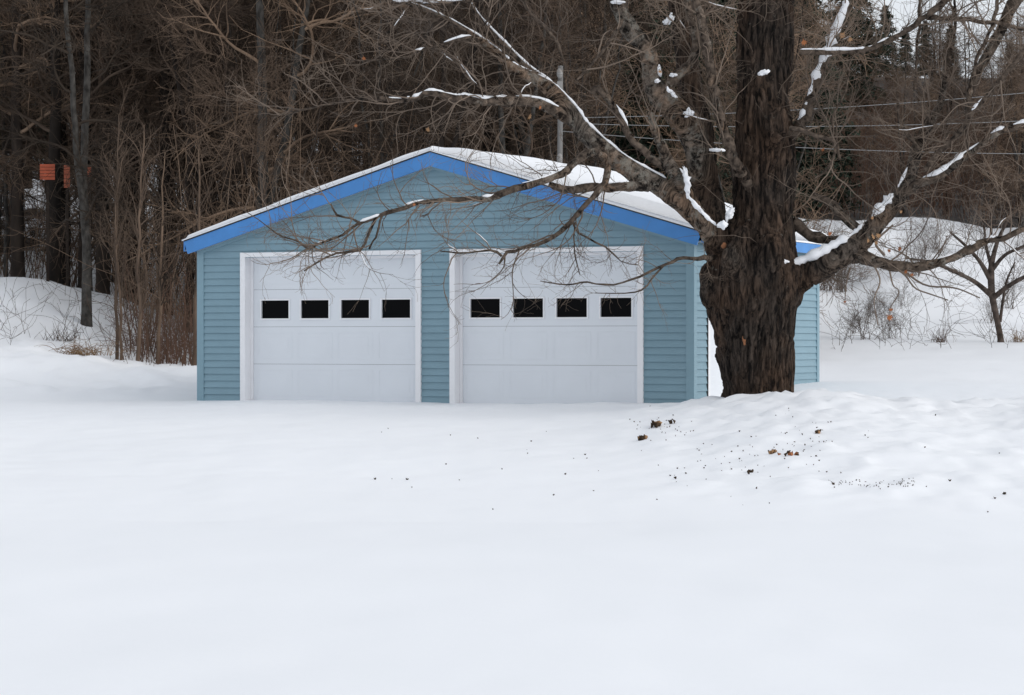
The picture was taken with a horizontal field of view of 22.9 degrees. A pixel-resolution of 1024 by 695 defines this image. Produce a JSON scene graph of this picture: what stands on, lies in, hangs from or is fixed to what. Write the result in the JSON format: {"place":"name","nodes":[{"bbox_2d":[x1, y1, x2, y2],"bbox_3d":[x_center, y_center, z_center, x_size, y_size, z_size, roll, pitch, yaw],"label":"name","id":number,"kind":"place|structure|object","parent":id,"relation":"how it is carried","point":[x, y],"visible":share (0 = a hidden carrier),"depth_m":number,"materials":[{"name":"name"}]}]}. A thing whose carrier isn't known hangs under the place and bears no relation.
{"place":"outdoors","nodes":[
{"label":"outdoors","id":0,"kind":"place"},
{"bbox_2d":[0,76,1023,694],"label":"snow ground","id":1,"kind":"structure","parent":0,"point":[164,530],"depth_m":21.90,"materials":[{"name":"white snow"}]},
{"bbox_2d":[0,4,43,201],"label":"bare tree","id":2,"kind":"object","parent":1,"relation":"on","point":[11,157],"visible":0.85,"depth_m":55.67,"materials":[{"name":"brown plant"}]},
{"bbox_2d":[0,5,45,268],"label":"bare tree","id":3,"kind":"object","parent":1,"relation":"on","point":[7,153],"visible":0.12,"depth_m":60.52,"materials":[{"name":"brown plant"}]},
{"bbox_2d":[0,0,79,276],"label":"bare tree","id":4,"kind":"object","parent":1,"relation":"on","point":[6,219],"visible":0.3,"depth_m":58.35,"materials":[{"name":"brown plant"}]},
{"bbox_2d":[0,0,79,264],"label":"bare tree","id":5,"kind":"object","parent":1,"relation":"on","point":[7,141],"visible":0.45,"depth_m":56.23,"materials":[{"name":"brown plant"}]},
{"bbox_2d":[40,162,54,281],"bbox_3d":[-9.816,-2.562,53.421,0.317,2.731,0.086,0,0,0],"label":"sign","id":6,"kind":"object","parent":1,"relation":"on","point":[47,167],"visible":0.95,"depth_m":53.41,"materials":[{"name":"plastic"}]},
{"bbox_2d":[64,163,69,286],"bbox_3d":[-9.474,-2.521,53.821,0.128,2.828,0.086,0,0,0],"label":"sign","id":7,"kind":"object","parent":1,"relation":"on","point":[67,212],"visible":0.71,"depth_m":53.81,"materials":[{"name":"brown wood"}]},
{"bbox_2d":[0,0,139,181],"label":"bare tree","id":8,"kind":"object","parent":1,"relation":"on","point":[34,148],"visible":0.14,"depth_m":58.50,"materials":[{"name":"brown plant"}]},
{"bbox_2d":[0,0,159,276],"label":"bare tree","id":9,"kind":"object","parent":1,"relation":"on","point":[17,221],"visible":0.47,"depth_m":55.86,"materials":[{"name":"brown wood"}]},
{"bbox_2d":[0,1,168,290],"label":"bare tree","id":10,"kind":"object","parent":1,"relation":"on","point":[81,63],"visible":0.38,"depth_m":55.87,"materials":[{"name":"brown plant"}]},
{"bbox_2d":[46,328,130,355],"bbox_3d":[-7.678,-0.098,45.450,1.690,0.525,1.090,0,0,0],"label":"grass tuft","id":11,"kind":"object","parent":1,"relation":"on","point":[82,351],"visible":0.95,"depth_m":45.37,"materials":[{"name":"brown plant"}]},
{"bbox_2d":[3,0,177,281],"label":"bare tree","id":12,"kind":"object","parent":1,"relation":"on","point":[93,149],"visible":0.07,"depth_m":57.75,"materials":[{"name":"brown wood"}]},
{"bbox_2d":[0,0,192,283],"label":"bare tree","id":13,"kind":"object","parent":1,"relation":"on","point":[55,202],"visible":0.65,"depth_m":55.07,"materials":[{"name":"brown wood"}]},
{"bbox_2d":[0,0,192,286],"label":"bare tree","id":14,"kind":"object","parent":1,"relation":"on","point":[63,194],"visible":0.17,"depth_m":57.84,"materials":[{"name":"brown plant"}]},
{"bbox_2d":[0,0,204,326],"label":"bare tree","id":15,"kind":"object","parent":1,"relation":"on","point":[80,165],"visible":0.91,"depth_m":49.63,"materials":[{"name":"brown plant"}]},
{"bbox_2d":[0,0,213,303],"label":"bare tree","id":16,"kind":"object","parent":1,"relation":"on","point":[133,92],"visible":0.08,"depth_m":59.73,"materials":[{"name":"brown plant"}]},
{"bbox_2d":[87,74,160,359],"bbox_3d":[-7.153,-2.358,46.316,1.448,5.356,1.256,0,0,0],"label":"sapling","id":17,"kind":"object","parent":1,"relation":"on","point":[115,291],"visible":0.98,"depth_m":46.38,"materials":[{"name":"brown plant"}]},
{"bbox_2d":[82,119,166,359],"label":"sapling","id":18,"kind":"object","parent":1,"relation":"on","point":[120,284],"visible":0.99,"depth_m":46.18,"materials":[{"name":"brown plant"}]},
{"bbox_2d":[64,0,212,293],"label":"bare tree","id":19,"kind":"object","parent":1,"relation":"on","point":[132,183],"visible":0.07,"depth_m":59.19,"materials":[{"name":"brown plant"}]},
{"bbox_2d":[86,238,196,365],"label":"tall weeds","id":20,"kind":"object","parent":1,"relation":"on","point":[184,342],"visible":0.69,"depth_m":46.96,"materials":[{"name":"brown plant"}]},
{"bbox_2d":[112,112,187,360],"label":"sapling","id":21,"kind":"object","parent":1,"relation":"on","point":[140,245],"visible":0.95,"depth_m":45.98,"materials":[{"name":"brown wood"}]},
{"bbox_2d":[0,0,311,294],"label":"bare tree","id":22,"kind":"object","parent":1,"relation":"on","point":[100,286],"visible":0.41,"depth_m":55.93,"materials":[{"name":"brown plant"}]},
{"bbox_2d":[47,0,277,314],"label":"bare tree","id":23,"kind":"object","parent":1,"relation":"on","point":[165,92],"visible":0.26,"depth_m":56.15,"materials":[{"name":"brown wood"}]},
{"bbox_2d":[128,124,196,363],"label":"sapling","id":24,"kind":"object","parent":1,"relation":"on","point":[160,264],"visible":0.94,"depth_m":46.58,"materials":[{"name":"brown plant"}]},
{"bbox_2d":[91,0,285,332],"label":"bare tree","id":25,"kind":"object","parent":1,"relation":"on","point":[152,9],"visible":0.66,"depth_m":53.70,"materials":[{"name":"brown wood"}]},
{"bbox_2d":[122,3,257,282],"bbox_3d":[-7.023,-4.227,57.476,3.127,7.499,4.135,0,0,42],"label":"bare tree","id":26,"kind":"object","parent":1,"relation":"on","point":[194,169],"visible":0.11,"depth_m":56.99,"materials":[{"name":"brown wood"}]},
{"bbox_2d":[61,0,325,264],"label":"bare tree","id":27,"kind":"object","parent":1,"relation":"on","point":[153,50],"visible":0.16,"depth_m":57.02,"materials":[{"name":"brown wood"}]},
{"bbox_2d":[70,0,319,223],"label":"bare tree","id":28,"kind":"object","parent":1,"relation":"on","point":[225,118],"visible":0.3,"depth_m":55.30,"materials":[{"name":"brown plant"}]},
{"bbox_2d":[171,115,240,365],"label":"sapling","id":29,"kind":"object","parent":1,"relation":"on","point":[194,354],"visible":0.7,"depth_m":46.58,"materials":[{"name":"brown wood"}]},
{"bbox_2d":[146,0,273,237],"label":"bare tree","id":30,"kind":"object","parent":1,"relation":"on","point":[208,130],"visible":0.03,"depth_m":61.73,"materials":[{"name":"brown wood"}]},
{"bbox_2d":[140,0,348,236],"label":"bare tree","id":31,"kind":"object","parent":1,"relation":"on","point":[247,96],"visible":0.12,"depth_m":57.86,"materials":[{"name":"brown wood"}]},
{"bbox_2d":[163,40,347,292],"bbox_3d":[-5.289,-3.080,52.356,3.924,6.771,2.618,0,0,-1],"label":"bare tree","id":32,"kind":"object","parent":1,"relation":"on","point":[229,143],"visible":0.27,"depth_m":52.12,"materials":[{"name":"brown plant"}]},
{"bbox_2d":[80,0,451,287],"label":"bare tree","id":33,"kind":"object","parent":1,"relation":"on","point":[304,23],"visible":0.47,"depth_m":49.97,"materials":[{"name":"brown wood"}]},
{"bbox_2d":[149,3,388,213],"bbox_3d":[-4.759,-3.066,48.682,4.222,7.286,2.817,0,0,-26],"label":"bare tree","id":34,"kind":"object","parent":1,"relation":"on","point":[264,123],"visible":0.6,"depth_m":48.41,"materials":[{"name":"brown plant"}]},
{"bbox_2d":[182,0,378,194],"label":"bare tree","id":35,"kind":"object","parent":1,"relation":"on","point":[290,55],"visible":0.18,"depth_m":57.86,"materials":[{"name":"brown plant"}]},
{"bbox_2d":[207,0,358,213],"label":"bare tree","id":36,"kind":"object","parent":1,"relation":"on","point":[269,40],"visible":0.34,"depth_m":54.00,"materials":[{"name":"brown wood"}]},
{"bbox_2d":[172,0,414,203],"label":"bare tree","id":37,"kind":"object","parent":1,"relation":"on","point":[310,19],"visible":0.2,"depth_m":56.13,"materials":[{"name":"brown plant"}]},
{"bbox_2d":[253,0,355,190],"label":"bare tree","id":38,"kind":"object","parent":1,"relation":"on","point":[313,58],"visible":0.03,"depth_m":60.63,"materials":[{"name":"brown wood"}]},
{"bbox_2d":[235,35,400,201],"bbox_3d":[-3.972,-3.108,52.186,3.922,6.768,2.617,0,0,13],"label":"bare tree","id":39,"kind":"object","parent":1,"relation":"on","point":[328,122],"visible":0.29,"depth_m":52.27,"materials":[{"name":"brown wood"}]},
{"bbox_2d":[302,25,412,175],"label":"bare tree","id":40,"kind":"object","parent":1,"relation":"on","point":[352,104],"visible":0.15,"depth_m":54.11,"materials":[{"name":"brown plant"}]},
{"bbox_2d":[271,2,455,172],"bbox_3d":[-2.878,-4.211,56.256,4.614,7.962,3.078,0,0,-44],"label":"bare tree","id":41,"kind":"object","parent":1,"relation":"on","point":[351,78],"visible":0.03,"depth_m":56.19,"materials":[{"name":"brown plant"}]},
{"bbox_2d":[246,0,497,211],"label":"bare tree","id":42,"kind":"object","parent":1,"relation":"on","point":[383,159],"visible":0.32,"depth_m":49.47,"materials":[{"name":"brown plant"}]},
{"bbox_2d":[312,0,468,167],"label":"bare tree","id":43,"kind":"object","parent":1,"relation":"on","point":[338,6],"visible":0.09,"depth_m":54.30,"materials":[{"name":"brown plant"}]},
{"bbox_2d":[301,0,497,153],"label":"bare tree","id":44,"kind":"object","parent":1,"relation":"on","point":[375,38],"visible":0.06,"depth_m":59.84,"materials":[{"name":"brown plant"}]},
{"bbox_2d":[321,26,506,163],"bbox_3d":[-1.903,-3.018,50.562,3.996,6.895,2.666,0,0,8],"label":"bare tree","id":45,"kind":"object","parent":1,"relation":"on","point":[428,132],"visible":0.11,"depth_m":50.66,"materials":[{"name":"brown plant"}]},
{"bbox_2d":[0,57,862,363],"bbox_3d":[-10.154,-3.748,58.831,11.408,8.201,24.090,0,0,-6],"label":"undergrowth","id":46,"kind":"object","parent":1,"relation":"on","point":[174,293],"visible":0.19,"depth_m":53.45,"materials":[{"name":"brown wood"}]},
{"bbox_2d":[349,0,528,165],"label":"bare tree","id":47,"kind":"object","parent":1,"relation":"on","point":[432,85],"visible":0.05,"depth_m":52.81,"materials":[{"name":"brown plant"}]},
{"bbox_2d":[332,0,594,160],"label":"bare tree","id":48,"kind":"object","parent":1,"relation":"on","point":[441,136],"visible":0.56,"depth_m":48.44,"materials":[{"name":"brown plant"}]},
{"bbox_2d":[327,0,604,171],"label":"bare tree","id":49,"kind":"object","parent":1,"relation":"on","point":[489,134],"visible":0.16,"depth_m":51.32,"materials":[{"name":"brown plant"}]},
{"bbox_2d":[184,151,820,403],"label":"garage","id":50,"kind":"structure","parent":1,"relation":"on","point":[287,341],"depth_m":36.20,"materials":[{"name":"plastic"}]},
{"bbox_2d":[240,250,421,401],"bbox_3d":[-2.623,-0.181,37.032,3.000,2.452,0.264,0,0,25],"label":"overhead door","id":51,"kind":"structure","parent":50,"relation":"in","point":[293,346],"depth_m":37.10,"materials":[{"name":"white paint"}]},
{"bbox_2d":[182,146,827,244],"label":"roof snow","id":52,"kind":"structure","parent":50,"relation":"on","point":[649,203],"depth_m":35.90,"materials":[{"name":"white snow"}]},
{"bbox_2d":[449,246,643,403],"bbox_3d":[0.510,-0.178,35.597,2.970,2.452,0.264,0,0,25],"label":"overhead door","id":53,"kind":"structure","parent":50,"relation":"in","point":[586,352],"depth_m":35.67,"materials":[{"name":"white paint"}]},
{"bbox_2d":[706,310,722,396],"bbox_3d":[2.889,-0.236,35.517,0.073,2.110,0.976,0,0,25],"label":"side door","id":54,"kind":"structure","parent":50,"relation":"in","point":[714,384],"depth_m":35.34,"materials":[{"name":"white paint"}]},
{"bbox_2d":[0,234,1023,357],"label":"dry weeds","id":55,"kind":"object","parent":1,"relation":"on","point":[915,322],"visible":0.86,"depth_m":54.26,"materials":[{"name":"brown plant"}]},
{"bbox_2d":[423,0,619,161],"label":"bare tree","id":56,"kind":"object","parent":1,"relation":"on","point":[513,146],"visible":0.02,"depth_m":54.92,"materials":[{"name":"brown wood"}]},
{"bbox_2d":[403,0,640,167],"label":"bare tree","id":57,"kind":"object","parent":1,"relation":"on","point":[521,130],"visible":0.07,"depth_m":51.61,"materials":[{"name":"brown plant"}]},
{"bbox_2d":[440,0,607,163],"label":"bare tree","id":58,"kind":"object","parent":1,"relation":"on","point":[532,122],"visible":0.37,"depth_m":48.45,"materials":[{"name":"brown plant"}]},
{"bbox_2d":[476,6,626,165],"bbox_3d":[0.919,-3.196,50.187,3.093,7.418,4.090,0,0,-18],"label":"bare tree","id":59,"kind":"object","parent":1,"relation":"on","point":[546,129],"visible":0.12,"depth_m":50.35,"materials":[{"name":"brown wood"}]},
{"bbox_2d":[431,0,673,164],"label":"bare tree","id":60,"kind":"object","parent":1,"relation":"on","point":[623,57],"visible":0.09,"depth_m":54.20,"materials":[{"name":"brown plant"}]},
{"bbox_2d":[557,65,562,162],"bbox_3d":[0.899,-2.314,47.438,0.124,5.975,0.225,0,0,0],"label":"utility pole","id":61,"kind":"object","parent":1,"relation":"on","point":[560,125],"visible":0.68,"depth_m":47.44,"materials":[{"name":"grey wood"}]},
{"bbox_2d":[482,0,654,167],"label":"bare tree","id":62,"kind":"object","parent":1,"relation":"on","point":[596,161],"visible":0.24,"depth_m":49.86,"materials":[{"name":"brown wood"}]},
{"bbox_2d":[478,0,672,167],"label":"bare tree","id":63,"kind":"object","parent":1,"relation":"on","point":[646,26],"visible":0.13,"depth_m":53.52,"materials":[{"name":"brown plant"}]},
{"bbox_2d":[526,0,653,170],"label":"evergreen tree","id":64,"kind":"object","parent":1,"relation":"on","point":[618,144],"visible":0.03,"depth_m":56.53,"materials":[{"name":"plant"}]},
{"bbox_2d":[532,0,657,166],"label":"bare tree","id":65,"kind":"object","parent":1,"relation":"on","point":[600,78],"visible":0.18,"depth_m":51.78,"materials":[{"name":"brown plant"}]},
{"bbox_2d":[520,0,675,163],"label":"bare tree","id":66,"kind":"object","parent":1,"relation":"on","point":[660,48],"visible":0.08,"depth_m":56.05,"materials":[{"name":"brown plant"}]},
{"bbox_2d":[206,0,1023,397],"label":"maple tree","id":67,"kind":"object","parent":1,"relation":"on","point":[754,288],"visible":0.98,"depth_m":31.92,"materials":[{"name":"brown plant"}]},
{"bbox_2d":[318,0,1023,282],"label":"branch snow","id":68,"kind":"structure","parent":67,"relation":"on","point":[813,254],"depth_m":31.86,"materials":[{"name":"white snow"}]},
{"bbox_2d":[564,0,682,167],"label":"evergreen tree","id":69,"kind":"object","parent":1,"relation":"on","point":[630,61],"visible":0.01,"depth_m":57.99,"materials":[{"name":"green plant"}]},
{"bbox_2d":[588,43,736,182],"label":"bare tree","id":70,"kind":"object","parent":1,"relation":"on","point":[669,135],"visible":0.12,"depth_m":55.39,"materials":[{"name":"brown wood"}]},
{"bbox_2d":[619,0,733,203],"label":"evergreen tree","id":71,"kind":"object","parent":1,"relation":"on","point":[653,151],"visible":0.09,"depth_m":57.53,"materials":[{"name":"brown wood"}]},
{"bbox_2d":[374,408,1005,511],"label":"leaf litter","id":72,"kind":"object","parent":1,"relation":"on","point":[675,477],"visible":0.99,"depth_m":25.81,"materials":[{"name":"brown plant"}]},
{"bbox_2d":[663,0,803,202],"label":"evergreen tree","id":73,"kind":"object","parent":1,"relation":"on","point":[725,174],"visible":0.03,"depth_m":59.27,"materials":[{"name":"green wood"}]},
{"bbox_2d":[674,0,809,221],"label":"evergreen tree","id":74,"kind":"object","parent":1,"relation":"on","point":[719,3],"visible":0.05,"depth_m":59.34,"materials":[{"name":"green plant"}]},
{"bbox_2d":[658,0,847,295],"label":"bare tree","id":75,"kind":"object","parent":1,"relation":"on","point":[723,94],"visible":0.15,"depth_m":51.99,"materials":[{"name":"brown wood"}]},
{"bbox_2d":[642,0,886,327],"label":"bare tree","id":76,"kind":"object","parent":1,"relation":"on","point":[793,73],"visible":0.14,"depth_m":50.62,"materials":[{"name":"brown plant"}]},
{"bbox_2d":[706,0,884,311],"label":"bare tree","id":77,"kind":"object","parent":1,"relation":"on","point":[802,152],"visible":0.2,"depth_m":55.01,"materials":[{"name":"brown plant"}]},
{"bbox_2d":[789,0,866,213],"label":"evergreen tree","id":78,"kind":"object","parent":1,"relation":"on","point":[835,165],"visible":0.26,"depth_m":83.53,"materials":[{"name":"brown wood"}]},
{"bbox_2d":[790,0,896,116],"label":"bare tree","id":79,"kind":"object","parent":1,"relation":"on","point":[837,43],"visible":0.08,"depth_m":73.28,"materials":[{"name":"brown wood"}]},
{"bbox_2d":[823,0,898,119],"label":"evergreen tree","id":80,"kind":"object","parent":1,"relation":"on","point":[861,26],"visible":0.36,"depth_m":117.19,"materials":[{"name":"green plant"}]},
{"bbox_2d":[848,16,887,126],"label":"bare tree","id":81,"kind":"object","parent":1,"relation":"on","point":[879,51],"visible":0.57,"depth_m":116.87,"materials":[{"name":"brown plant"}]},
{"bbox_2d":[832,283,905,339],"bbox_3d":[8.248,-0.790,58.340,1.512,1.424,1.448,0,0,-3],"label":"bare shrub","id":82,"kind":"object","parent":1,"relation":"on","point":[857,317],"visible":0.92,"depth_m":58.12,"materials":[{"name":"brown plant"}]},
{"bbox_2d":[846,113,900,203],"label":"bare tree","id":83,"kind":"object","parent":1,"relation":"on","point":[871,149],"visible":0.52,"depth_m":89.85,"materials":[{"name":"brown plant"}]},
{"bbox_2d":[872,5,903,78],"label":"evergreen tree","id":84,"kind":"object","parent":1,"relation":"on","point":[884,34],"visible":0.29,"depth_m":149.78,"materials":[{"name":"green plant"}]},
{"bbox_2d":[864,295,911,337],"bbox_3d":[8.560,-0.701,58.404,1.143,1.124,1.193,0,0,-35],"label":"bare shrub","id":85,"kind":"object","parent":1,"relation":"on","point":[885,315],"visible":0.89,"depth_m":58.42,"materials":[{"name":"brown plant"}]},
{"bbox_2d":[868,56,923,165],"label":"bare tree","id":86,"kind":"object","parent":1,"relation":"on","point":[908,74],"visible":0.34,"depth_m":101.77,"materials":[{"name":"brown wood"}]},
{"bbox_2d":[866,50,937,212],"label":"bare tree","id":87,"kind":"object","parent":1,"relation":"on","point":[890,103],"visible":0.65,"depth_m":84.33,"materials":[{"name":"brown plant"}]},
{"bbox_2d":[794,56,1021,226],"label":"undergrowth","id":88,"kind":"object","parent":1,"relation":"on","point":[886,190],"visible":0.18,"depth_m":89.24,"materials":[{"name":"brown plant"}]},
{"bbox_2d":[885,58,951,204],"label":"bare tree","id":89,"kind":"object","parent":1,"relation":"on","point":[922,103],"visible":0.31,"depth_m":90.90,"materials":[{"name":"brown plant"}]},
{"bbox_2d":[889,222,955,276],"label":"bare shrub","id":90,"kind":"object","parent":1,"relation":"on","point":[915,273],"visible":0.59,"depth_m":69.45,"materials":[{"name":"plant"}]},
{"bbox_2d":[898,207,954,248],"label":"bare shrub","id":91,"kind":"object","parent":1,"relation":"on","point":[931,227],"visible":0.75,"depth_m":76.54,"materials":[{"name":"plant"}]},
{"bbox_2d":[905,43,948,151],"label":"bare tree","id":92,"kind":"object","parent":1,"relation":"on","point":[929,75],"visible":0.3,"depth_m":103.58,"materials":[{"name":"brown wood"}]},
{"bbox_2d":[906,0,960,144],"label":"bare tree","id":93,"kind":"object","parent":1,"relation":"on","point":[939,36],"visible":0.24,"depth_m":112.11,"materials":[{"name":"brown plant"}]},
{"bbox_2d":[913,54,972,213],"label":"bare tree","id":94,"kind":"object","parent":1,"relation":"on","point":[947,133],"visible":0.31,"depth_m":85.42,"materials":[{"name":"brown plant"}]},
{"bbox_2d":[878,194,1023,341],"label":"tree","id":95,"kind":"object","parent":1,"relation":"on","point":[991,294],"visible":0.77,"depth_m":56.93,"materials":[{"name":"brown plant"}]},
{"bbox_2d":[930,20,971,120],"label":"evergreen tree","id":96,"kind":"object","parent":1,"relation":"on","point":[950,64],"visible":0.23,"depth_m":107.61,"materials":[{"name":"green plant"}]},
{"bbox_2d":[932,8,994,192],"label":"bare tree","id":97,"kind":"object","parent":1,"relation":"on","point":[965,53],"visible":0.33,"depth_m":92.82,"materials":[{"name":"brown wood"}]},
{"bbox_2d":[932,32,1023,234],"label":"bare tree","id":98,"kind":"object","parent":1,"relation":"on","point":[992,157],"visible":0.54,"depth_m":78.56,"materials":[{"name":"brown plant"}]},
{"bbox_2d":[933,55,1023,226],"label":"bare tree","id":99,"kind":"object","parent":1,"relation":"on","point":[978,173],"visible":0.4,"depth_m":81.29,"materials":[{"name":"brown wood"}]},
{"bbox_2d":[967,10,1023,207],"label":"bare tree","id":100,"kind":"object","parent":1,"relation":"on","point":[1008,103],"visible":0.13,"depth_m":86.76,"materials":[{"name":"brown plant"}]},
{"bbox_2d":[973,128,1020,225],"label":"bare tree","id":101,"kind":"object","parent":1,"relation":"on","point":[1004,162],"visible":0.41,"depth_m":83.39,"materials":[{"name":"brown plant"}]},
{"bbox_2d":[974,65,1023,217],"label":"bare tree","id":102,"kind":"object","parent":1,"relation":"on","point":[1007,133],"visible":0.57,"depth_m":79.56,"materials":[{"name":"brown plant"}]},
{"bbox_2d":[980,19,1023,225],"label":"bare tree","id":103,"kind":"object","parent":1,"relation":"on","point":[1016,159],"visible":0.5,"depth_m":80.93,"materials":[{"name":"brown plant"}]},
{"bbox_2d":[988,60,1023,225],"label":"bare tree","id":104,"kind":"object","parent":1,"relation":"on","point":[1014,140],"visible":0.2,"depth_m":83.96,"materials":[{"name":"brown wood"}]},
{"bbox_2d":[817,0,1023,77],"label":"sky","id":105,"kind":"structure","parent":0,"point":[909,7],"materials":[{"name":"white"}]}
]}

